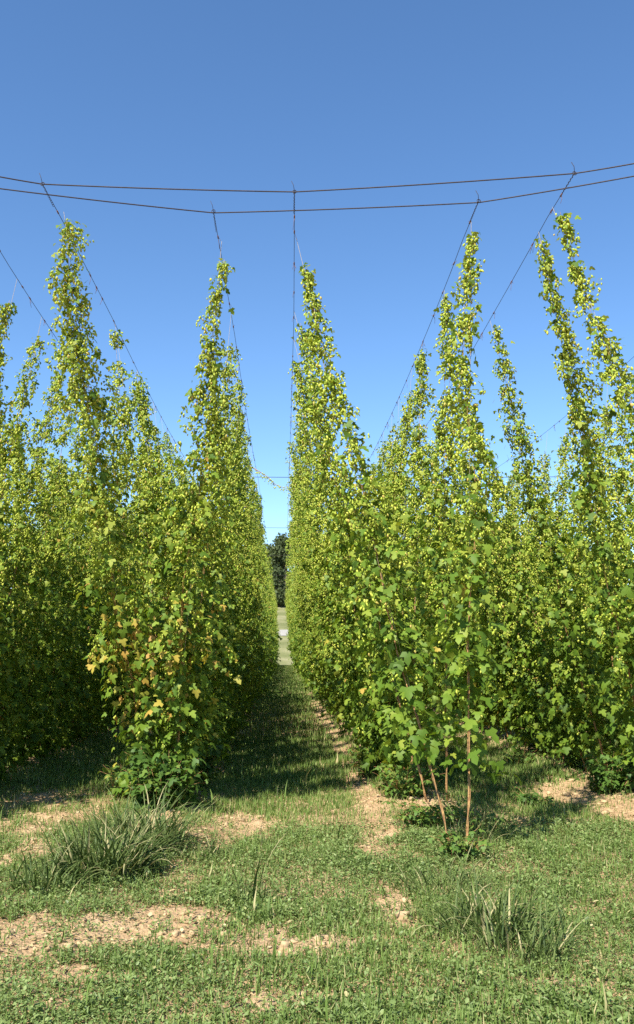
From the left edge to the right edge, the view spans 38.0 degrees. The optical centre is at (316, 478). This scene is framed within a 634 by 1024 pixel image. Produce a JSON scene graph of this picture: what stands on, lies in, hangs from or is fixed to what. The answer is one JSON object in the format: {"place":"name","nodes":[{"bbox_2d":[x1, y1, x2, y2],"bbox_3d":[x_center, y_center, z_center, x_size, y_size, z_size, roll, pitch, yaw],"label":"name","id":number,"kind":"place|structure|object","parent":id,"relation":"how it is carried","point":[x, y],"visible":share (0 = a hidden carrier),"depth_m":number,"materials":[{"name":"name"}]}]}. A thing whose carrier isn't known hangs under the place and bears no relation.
{"place":"outdoors","nodes":[
{"label":"outdoors","id":0,"kind":"place"},
{"bbox_2d":[0,593,633,1023],"bbox_3d":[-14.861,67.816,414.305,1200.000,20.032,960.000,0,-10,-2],"label":"ground","id":1,"kind":"structure","parent":0,"point":[284,655],"depth_m":6.24,"materials":[{"name":"soil"}]},
{"bbox_2d":[0,281,18,573],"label":"hop vine","id":2,"kind":"object","parent":1,"relation":"on","point":[4,313],"visible":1,"depth_m":10.22,"materials":[{"name":"green plant"}]},
{"bbox_2d":[0,525,42,771],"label":"hop vine","id":3,"kind":"object","parent":1,"relation":"on","point":[7,756],"visible":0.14,"depth_m":12.30,"materials":[{"name":"green plant"}]},
{"bbox_2d":[0,317,45,741],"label":"hop vine","id":4,"kind":"object","parent":1,"relation":"on","point":[12,457],"visible":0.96,"depth_m":10.96,"materials":[{"name":"green plant"}]},
{"bbox_2d":[0,416,56,766],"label":"hop vine","id":5,"kind":"object","parent":1,"relation":"on","point":[26,756],"visible":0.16,"depth_m":13.61,"materials":[{"name":"green plant"}]},
{"bbox_2d":[0,365,67,781],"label":"hop vine","id":6,"kind":"object","parent":1,"relation":"on","point":[17,559],"visible":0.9,"depth_m":11.73,"materials":[{"name":"green plant"}]},
{"bbox_2d":[1,409,67,757],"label":"hop vine","id":7,"kind":"object","parent":1,"relation":"on","point":[19,491],"visible":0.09,"depth_m":14.52,"materials":[{"name":"green plant"}]},
{"bbox_2d":[0,394,78,776],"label":"hop vine","id":8,"kind":"object","parent":1,"relation":"on","point":[61,481],"visible":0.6,"depth_m":12.56,"materials":[{"name":"green plant"}]},
{"bbox_2d":[1,407,89,766],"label":"hop vine","id":9,"kind":"object","parent":1,"relation":"on","point":[36,693],"visible":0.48,"depth_m":13.46,"materials":[{"name":"green plant"}]},
{"bbox_2d":[6,421,103,758],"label":"hop vine","id":10,"kind":"object","parent":1,"relation":"on","point":[75,546],"visible":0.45,"depth_m":14.36,"materials":[{"name":"green plant"}]},
{"bbox_2d":[0,839,115,895],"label":"grass tussock","id":11,"kind":"object","parent":1,"relation":"on","point":[44,874],"depth_m":6.57,"materials":[{"name":"green plant"}]},
{"bbox_2d":[30,446,99,745],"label":"hop vine","id":12,"kind":"object","parent":1,"relation":"on","point":[72,734],"visible":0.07,"depth_m":15.75,"materials":[{"name":"green plant"}]},
{"bbox_2d":[44,451,103,739],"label":"hop vine","id":13,"kind":"object","parent":1,"relation":"on","point":[89,724],"visible":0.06,"depth_m":16.76,"materials":[{"name":"green plant"}]},
{"bbox_2d":[42,438,116,749],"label":"hop vine","id":14,"kind":"object","parent":1,"relation":"on","point":[87,649],"visible":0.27,"depth_m":15.56,"materials":[{"name":"green plant"}]},
{"bbox_2d":[52,455,118,733],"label":"hop vine","id":15,"kind":"object","parent":1,"relation":"on","point":[96,721],"visible":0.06,"depth_m":17.72,"materials":[{"name":"green plant"}]},
{"bbox_2d":[52,448,131,742],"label":"hop vine","id":16,"kind":"object","parent":1,"relation":"on","point":[89,629],"visible":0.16,"depth_m":16.49,"materials":[{"name":"green plant"}]},
{"bbox_2d":[70,470,125,733],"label":"hop vine","id":17,"kind":"object","parent":1,"relation":"on","point":[110,725],"visible":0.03,"depth_m":18.63,"materials":[{"name":"green plant"}]},
{"bbox_2d":[69,457,131,738],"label":"hop vine","id":18,"kind":"object","parent":1,"relation":"on","point":[96,695],"visible":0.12,"depth_m":17.16,"materials":[{"name":"green plant"}]},
{"bbox_2d":[11,803,196,881],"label":"grass tussock","id":19,"kind":"object","parent":1,"relation":"on","point":[120,856],"depth_m":6.96,"materials":[{"name":"green plant"}]},
{"bbox_2d":[43,216,173,798],"bbox_3d":[-2.231,0.497,9.789,0.940,6.446,1.144,-10,13,-22],"label":"hop vine","id":20,"kind":"object","parent":1,"relation":"on","point":[77,384],"visible":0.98,"depth_m":9.62,"materials":[{"name":"green plant"}]},
{"bbox_2d":[97,764,136,800],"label":"hop shoots","id":21,"kind":"object","parent":1,"relation":"on","point":[108,777],"visible":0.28,"depth_m":10.47,"materials":[{"name":"green plant"}]},
{"bbox_2d":[90,469,144,732],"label":"hop vine","id":22,"kind":"object","parent":1,"relation":"on","point":[125,611],"visible":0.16,"depth_m":18.73,"materials":[{"name":"green plant"}]},
{"bbox_2d":[101,484,149,728],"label":"hop vine","id":23,"kind":"object","parent":1,"relation":"on","point":[129,585],"visible":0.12,"depth_m":19.64,"materials":[{"name":"green plant"}]},
{"bbox_2d":[108,487,153,721],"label":"hop vine","id":24,"kind":"object","parent":1,"relation":"on","point":[119,711],"visible":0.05,"depth_m":20.52,"materials":[{"name":"green plant"}]},
{"bbox_2d":[51,784,243,857],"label":"grass tussock","id":25,"kind":"object","parent":1,"relation":"on","point":[170,826],"depth_m":7.77,"materials":[{"name":"green plant"}]},
{"bbox_2d":[104,329,208,791],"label":"hop vine","id":26,"kind":"object","parent":1,"relation":"on","point":[141,517],"visible":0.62,"depth_m":11.10,"materials":[{"name":"green plant"}]},
{"bbox_2d":[118,746,209,812],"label":"hop shoots","id":27,"kind":"object","parent":1,"relation":"on","point":[171,780],"visible":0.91,"depth_m":9.35,"materials":[{"name":"green plant"}]},
{"bbox_2d":[129,377,223,766],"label":"hop vine","id":28,"kind":"object","parent":1,"relation":"on","point":[146,446],"visible":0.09,"depth_m":13.37,"materials":[{"name":"green plant"}]},
{"bbox_2d":[126,372,229,776],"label":"hop vine","id":29,"kind":"object","parent":1,"relation":"on","point":[158,475],"visible":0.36,"depth_m":12.95,"materials":[{"name":"green plant"}]},
{"bbox_2d":[113,241,244,806],"bbox_3d":[-1.378,0.539,9.841,1.342,6.131,1.385,3,3,-43],"label":"hop vine","id":30,"kind":"object","parent":1,"relation":"on","point":[193,530],"visible":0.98,"depth_m":9.73,"materials":[{"name":"green plant"}]},
{"bbox_2d":[148,404,233,744],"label":"hop vine","id":31,"kind":"object","parent":1,"relation":"on","point":[161,446],"visible":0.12,"depth_m":15.04,"materials":[{"name":"green plant"}]},
{"bbox_2d":[146,320,242,787],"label":"hop vine","id":32,"kind":"object","parent":1,"relation":"on","point":[204,670],"visible":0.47,"depth_m":11.02,"materials":[{"name":"green plant"}]},
{"bbox_2d":[161,822,234,861],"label":"grass tussock","id":33,"kind":"object","parent":1,"relation":"on","point":[182,852],"depth_m":7.53,"materials":[{"name":"green plant"}]},
{"bbox_2d":[161,419,239,744],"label":"hop vine","id":34,"kind":"object","parent":1,"relation":"on","point":[166,441],"visible":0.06,"depth_m":16.15,"materials":[{"name":"green plant"}]},
{"bbox_2d":[193,738,225,788],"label":"hop shoots","id":35,"kind":"object","parent":1,"relation":"on","point":[205,768],"visible":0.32,"depth_m":10.96,"materials":[{"name":"green plant"}]},
{"bbox_2d":[180,360,248,772],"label":"hop vine","id":36,"kind":"object","parent":1,"relation":"on","point":[219,595],"visible":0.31,"depth_m":12.54,"materials":[{"name":"green plant"}]},
{"bbox_2d":[200,408,252,766],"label":"hop vine","id":37,"kind":"object","parent":1,"relation":"on","point":[226,695],"visible":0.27,"depth_m":13.51,"materials":[{"name":"green plant"}]},
{"bbox_2d":[202,420,253,743],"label":"hop vine","id":38,"kind":"object","parent":1,"relation":"on","point":[247,438],"visible":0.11,"depth_m":15.88,"materials":[{"name":"green plant"}]},
{"bbox_2d":[208,409,256,752],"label":"hop vine","id":39,"kind":"object","parent":1,"relation":"on","point":[245,564],"visible":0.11,"depth_m":14.74,"materials":[{"name":"green plant"}]},
{"bbox_2d":[223,442,256,738],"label":"hop vine","id":40,"kind":"object","parent":1,"relation":"on","point":[247,611],"visible":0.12,"depth_m":17.12,"materials":[{"name":"green plant"}]},
{"bbox_2d":[232,462,260,713],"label":"hop vine","id":41,"kind":"object","parent":1,"relation":"on","point":[252,491],"visible":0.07,"depth_m":19.83,"materials":[{"name":"green plant"}]},
{"bbox_2d":[238,467,267,719],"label":"hop vine","id":42,"kind":"object","parent":1,"relation":"on","point":[250,633],"visible":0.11,"depth_m":20.83,"materials":[{"name":"green plant"}]},
{"bbox_2d":[241,481,267,716],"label":"hop vine","id":43,"kind":"object","parent":1,"relation":"on","point":[260,573],"visible":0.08,"depth_m":22.48,"materials":[{"name":"green plant"}]},
{"bbox_2d":[243,481,268,714],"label":"hop vine","id":44,"kind":"object","parent":1,"relation":"on","point":[258,593],"visible":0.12,"depth_m":23.24,"materials":[{"name":"green plant"}]},
{"bbox_2d":[228,447,292,732],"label":"hop vine","id":45,"kind":"object","parent":1,"relation":"on","point":[241,705],"visible":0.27,"depth_m":18.40,"materials":[{"name":"green plant"}]},
{"bbox_2d":[217,835,309,903],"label":"grass tussock","id":46,"kind":"object","parent":1,"relation":"on","point":[254,887],"depth_m":6.28,"materials":[{"name":"green plant"}]},
{"bbox_2d":[256,534,281,695],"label":"hop vine","id":47,"kind":"object","parent":1,"relation":"on","point":[265,648],"visible":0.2,"depth_m":31.56,"materials":[{"name":"green plant"}]},
{"bbox_2d":[264,566,286,605],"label":"tree","id":48,"kind":"object","parent":1,"relation":"on","point":[278,573],"visible":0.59,"depth_m":143.78,"materials":[{"name":"green plant"}]},
{"bbox_2d":[267,532,293,589],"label":"tree","id":49,"kind":"object","parent":1,"relation":"on","point":[279,549],"visible":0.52,"depth_m":151.17,"materials":[{"name":"green plant"}]},
{"bbox_2d":[289,521,325,700],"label":"hop vine","id":50,"kind":"object","parent":1,"relation":"on","point":[296,595],"visible":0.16,"depth_m":26.17,"materials":[{"name":"green plant"}]},
{"bbox_2d":[291,495,336,720],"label":"hop vine","id":51,"kind":"object","parent":1,"relation":"on","point":[324,680],"visible":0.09,"depth_m":22.34,"materials":[{"name":"green plant"}]},
{"bbox_2d":[286,465,345,722],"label":"hop vine","id":52,"kind":"object","parent":1,"relation":"on","point":[334,680],"visible":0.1,"depth_m":20.16,"materials":[{"name":"green plant"}]},
{"bbox_2d":[289,472,342,720],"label":"hop vine","id":53,"kind":"object","parent":1,"relation":"on","point":[327,689],"visible":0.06,"depth_m":21.03,"materials":[{"name":"green plant"}]},
{"bbox_2d":[0,664,633,1023],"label":"grass","id":54,"kind":"structure","parent":1,"relation":"on","point":[286,763],"depth_m":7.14,"materials":[{"name":"green plant"}]},
{"bbox_2d":[0,772,633,1017],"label":"soil clods","id":55,"kind":"object","parent":1,"relation":"on","point":[399,915],"visible":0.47,"depth_m":5.88,"materials":[{"name":"beige soil"}]},
{"bbox_2d":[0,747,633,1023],"bbox_3d":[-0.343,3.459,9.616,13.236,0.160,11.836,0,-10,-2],"label":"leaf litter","id":56,"kind":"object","parent":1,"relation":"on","point":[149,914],"visible":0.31,"depth_m":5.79,"materials":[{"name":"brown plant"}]},
{"bbox_2d":[0,163,633,192],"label":"trellis cable","id":57,"kind":"object","parent":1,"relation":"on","point":[319,190],"visible":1,"depth_m":8.59,"materials":[{"name":"metal"}]},
{"bbox_2d":[0,176,633,212],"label":"trellis cable","id":58,"kind":"object","parent":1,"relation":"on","point":[318,209],"visible":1,"depth_m":8.91,"materials":[{"name":"metal"}]},
{"bbox_2d":[1,400,633,728],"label":"distant hop rows","id":59,"kind":"object","parent":1,"relation":"on","point":[584,539],"depth_m":19.57,"materials":[{"name":"green plant"}]},
{"bbox_2d":[290,458,346,728],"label":"hop vine","id":60,"kind":"object","parent":1,"relation":"on","point":[308,605],"visible":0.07,"depth_m":18.93,"materials":[{"name":"green plant"}]},
{"bbox_2d":[292,451,357,738],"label":"hop vine","id":61,"kind":"object","parent":1,"relation":"on","point":[301,508],"visible":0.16,"depth_m":17.50,"materials":[{"name":"green plant"}]},
{"bbox_2d":[285,432,365,735],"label":"hop vine","id":62,"kind":"object","parent":1,"relation":"on","point":[296,480],"visible":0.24,"depth_m":16.45,"materials":[{"name":"green plant"}]},
{"bbox_2d":[291,413,369,751],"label":"hop vine","id":63,"kind":"object","parent":1,"relation":"on","point":[314,564],"visible":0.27,"depth_m":15.10,"materials":[{"name":"green plant"}]},
{"bbox_2d":[292,411,379,754],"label":"hop vine","id":64,"kind":"object","parent":1,"relation":"on","point":[309,474],"visible":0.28,"depth_m":13.81,"materials":[{"name":"green plant"}]},
{"bbox_2d":[292,372,422,774],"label":"hop vine","id":65,"kind":"object","parent":1,"relation":"on","point":[363,710],"visible":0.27,"depth_m":12.44,"materials":[{"name":"green plant"}]},
{"bbox_2d":[291,312,435,801],"bbox_3d":[0.424,0.690,10.657,0.976,5.959,0.920,-10,-17,-18],"label":"hop vine","id":66,"kind":"object","parent":1,"relation":"on","point":[320,420],"visible":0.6,"depth_m":10.62,"materials":[{"name":"green plant"}]},
{"bbox_2d":[288,342,441,779],"bbox_3d":[0.423,0.879,11.642,1.021,5.913,1.265,-4,-18,-34],"label":"hop vine","id":67,"kind":"object","parent":1,"relation":"on","point":[394,755],"visible":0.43,"depth_m":11.39,"materials":[{"name":"green plant"}]},
{"bbox_2d":[345,748,395,776],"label":"hop shoots","id":68,"kind":"object","parent":1,"relation":"on","point":[360,762],"visible":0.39,"depth_m":12.11,"materials":[{"name":"green plant"}]},
{"bbox_2d":[359,432,392,732],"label":"hop vine","id":69,"kind":"object","parent":1,"relation":"on","point":[382,459],"visible":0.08,"depth_m":17.15,"materials":[{"name":"green plant"}]},
{"bbox_2d":[344,425,411,730],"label":"hop vine","id":70,"kind":"object","parent":1,"relation":"on","point":[387,463],"visible":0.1,"depth_m":15.75,"materials":[{"name":"green plant"}]},
{"bbox_2d":[296,239,462,842],"bbox_3d":[0.517,0.275,8.665,1.090,6.080,0.945,-3,-21,-30],"label":"hop vine","id":71,"kind":"object","parent":1,"relation":"on","point":[385,595],"visible":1,"depth_m":8.50,"materials":[{"name":"green plant"}]},
{"bbox_2d":[347,407,428,753],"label":"hop vine","id":72,"kind":"object","parent":1,"relation":"on","point":[390,460],"visible":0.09,"depth_m":14.59,"materials":[{"name":"green plant"}]},
{"bbox_2d":[363,369,448,775],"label":"hop vine","id":73,"kind":"object","parent":1,"relation":"on","point":[404,448],"visible":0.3,"depth_m":13.09,"materials":[{"name":"green plant"}]},
{"bbox_2d":[368,762,449,798],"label":"hop shoots","id":74,"kind":"object","parent":1,"relation":"on","point":[405,788],"visible":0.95,"depth_m":10.20,"materials":[{"name":"green plant"}]},
{"bbox_2d":[368,348,451,776],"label":"hop vine","id":75,"kind":"object","parent":1,"relation":"on","point":[418,454],"visible":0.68,"depth_m":11.72,"materials":[{"name":"green plant"}]},
{"bbox_2d":[377,793,484,828],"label":"hop shoots","id":76,"kind":"object","parent":1,"relation":"on","point":[421,816],"visible":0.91,"depth_m":8.61,"materials":[{"name":"green plant"}]},
{"bbox_2d":[401,293,478,800],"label":"hop vine","id":77,"kind":"object","parent":1,"relation":"on","point":[438,505],"visible":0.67,"depth_m":10.37,"materials":[{"name":"green plant"}]},
{"bbox_2d":[380,841,509,897],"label":"grass tussock","id":78,"kind":"object","parent":1,"relation":"on","point":[462,874],"depth_m":6.54,"materials":[{"name":"green plant"}]},
{"bbox_2d":[406,478,486,730],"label":"hop vine","id":79,"kind":"object","parent":1,"relation":"on","point":[465,672],"visible":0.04,"depth_m":19.43,"materials":[{"name":"green plant"}]},
{"bbox_2d":[409,449,510,734],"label":"hop vine","id":80,"kind":"object","parent":1,"relation":"on","point":[488,712],"visible":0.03,"depth_m":17.65,"materials":[{"name":"green plant"}]},
{"bbox_2d":[427,825,494,861],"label":"hop shoots","id":81,"kind":"object","parent":1,"relation":"on","point":[458,847],"visible":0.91,"depth_m":7.44,"materials":[{"name":"green plant"}]},
{"bbox_2d":[422,464,514,739],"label":"hop vine","id":82,"kind":"object","parent":1,"relation":"on","point":[495,710],"visible":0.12,"depth_m":16.82,"materials":[{"name":"green plant"}]},
{"bbox_2d":[426,231,521,841],"bbox_3d":[1.450,0.242,8.457,0.841,5.926,0.923,11,-18,-27],"label":"hop vine","id":83,"kind":"object","parent":1,"relation":"on","point":[470,559],"visible":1,"depth_m":8.29,"materials":[{"name":"green plant"}]},
{"bbox_2d":[421,793,530,845],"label":"grass tussock","id":84,"kind":"object","parent":1,"relation":"on","point":[482,826],"depth_m":8.03,"materials":[{"name":"green plant"}]},
{"bbox_2d":[427,438,525,747],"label":"hop vine","id":85,"kind":"object","parent":1,"relation":"on","point":[486,619],"visible":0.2,"depth_m":15.91,"materials":[{"name":"green plant"}]},
{"bbox_2d":[393,863,571,949],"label":"grass tussock","id":86,"kind":"object","parent":1,"relation":"on","point":[476,914],"depth_m":5.60,"materials":[{"name":"green plant"}]},
{"bbox_2d":[462,811,517,834],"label":"hop shoots","id":87,"kind":"object","parent":1,"relation":"on","point":[498,819],"visible":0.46,"depth_m":8.31,"materials":[{"name":"green plant"}]},
{"bbox_2d":[435,417,553,755],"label":"hop vine","id":88,"kind":"object","parent":1,"relation":"on","point":[510,670],"visible":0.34,"depth_m":14.89,"materials":[{"name":"green plant"}]},
{"bbox_2d":[475,460,531,736],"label":"hop vine","id":89,"kind":"object","parent":1,"relation":"on","point":[514,513],"visible":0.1,"depth_m":18.91,"materials":[{"name":"green plant"}]},
{"bbox_2d":[451,420,581,760],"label":"hop vine","id":90,"kind":"object","parent":1,"relation":"on","point":[550,740],"visible":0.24,"depth_m":13.78,"materials":[{"name":"green plant"}]},
{"bbox_2d":[489,459,543,734],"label":"hop vine","id":91,"kind":"object","parent":1,"relation":"on","point":[527,532],"visible":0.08,"depth_m":17.82,"materials":[{"name":"green plant"}]},
{"bbox_2d":[501,750,540,764],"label":"hop shoots","id":92,"kind":"object","parent":1,"relation":"on","point":[523,757],"visible":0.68,"depth_m":13.34,"materials":[{"name":"green plant"}]},
{"bbox_2d":[496,441,557,743],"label":"hop vine","id":93,"kind":"object","parent":1,"relation":"on","point":[546,477],"visible":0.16,"depth_m":16.84,"materials":[{"name":"green plant"}]},
{"bbox_2d":[442,878,619,964],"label":"grass tussock","id":94,"kind":"object","parent":1,"relation":"on","point":[541,940],"depth_m":5.22,"materials":[{"name":"green plant"}]},
{"bbox_2d":[511,786,553,805],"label":"hop shoots","id":95,"kind":"object","parent":1,"relation":"on","point":[521,796],"visible":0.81,"depth_m":10.04,"materials":[{"name":"green plant"}]},
{"bbox_2d":[457,403,615,771],"bbox_3d":[2.813,1.226,13.235,1.258,5.950,1.151,-16,-19,2],"label":"hop vine","id":96,"kind":"object","parent":1,"relation":"on","point":[558,723],"visible":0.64,"depth_m":12.92,"materials":[{"name":"green plant"}]},
{"bbox_2d":[506,433,584,755],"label":"hop vine","id":97,"kind":"object","parent":1,"relation":"on","point":[559,487],"visible":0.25,"depth_m":15.69,"materials":[{"name":"green plant"}]},
{"bbox_2d":[488,321,629,770],"bbox_3d":[3.010,0.843,11.630,1.150,5.968,1.418,-13,-2,-36],"label":"hop vine","id":98,"kind":"object","parent":1,"relation":"on","point":[569,657],"visible":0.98,"depth_m":11.59,"materials":[{"name":"green plant"}]},
{"bbox_2d":[528,405,610,758],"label":"hop vine","id":99,"kind":"object","parent":1,"relation":"on","point":[575,550],"visible":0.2,"depth_m":14.20,"materials":[{"name":"green plant"}]},
{"bbox_2d":[534,232,633,765],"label":"hop vine","id":100,"kind":"object","parent":1,"relation":"on","point":[595,483],"visible":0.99,"depth_m":9.72,"materials":[{"name":"green plant"}]},
{"bbox_2d":[554,384,629,766],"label":"hop vine","id":101,"kind":"object","parent":1,"relation":"on","point":[603,443],"visible":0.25,"depth_m":13.18,"materials":[{"name":"green plant"}]},
{"bbox_2d":[552,207,633,503],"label":"hop vine","id":102,"kind":"object","parent":1,"relation":"on","point":[578,277],"visible":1,"depth_m":8.52,"materials":[{"name":"green plant"}]},
{"bbox_2d":[555,367,633,770],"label":"hop vine","id":103,"kind":"object","parent":1,"relation":"on","point":[620,479],"visible":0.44,"depth_m":12.23,"materials":[{"name":"green plant"}]},
{"bbox_2d":[572,749,633,794],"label":"hop shoots","id":104,"kind":"object","parent":1,"relation":"on","point":[603,782],"visible":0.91,"depth_m":10.64,"materials":[{"name":"green plant"}]},
{"bbox_2d":[591,439,633,780],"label":"hop vine","id":105,"kind":"object","parent":1,"relation":"on","point":[618,716],"visible":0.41,"depth_m":11.06,"materials":[{"name":"green plant"}]},
{"bbox_2d":[0,0,633,583],"label":"sky","id":106,"kind":"structure","parent":0,"point":[255,95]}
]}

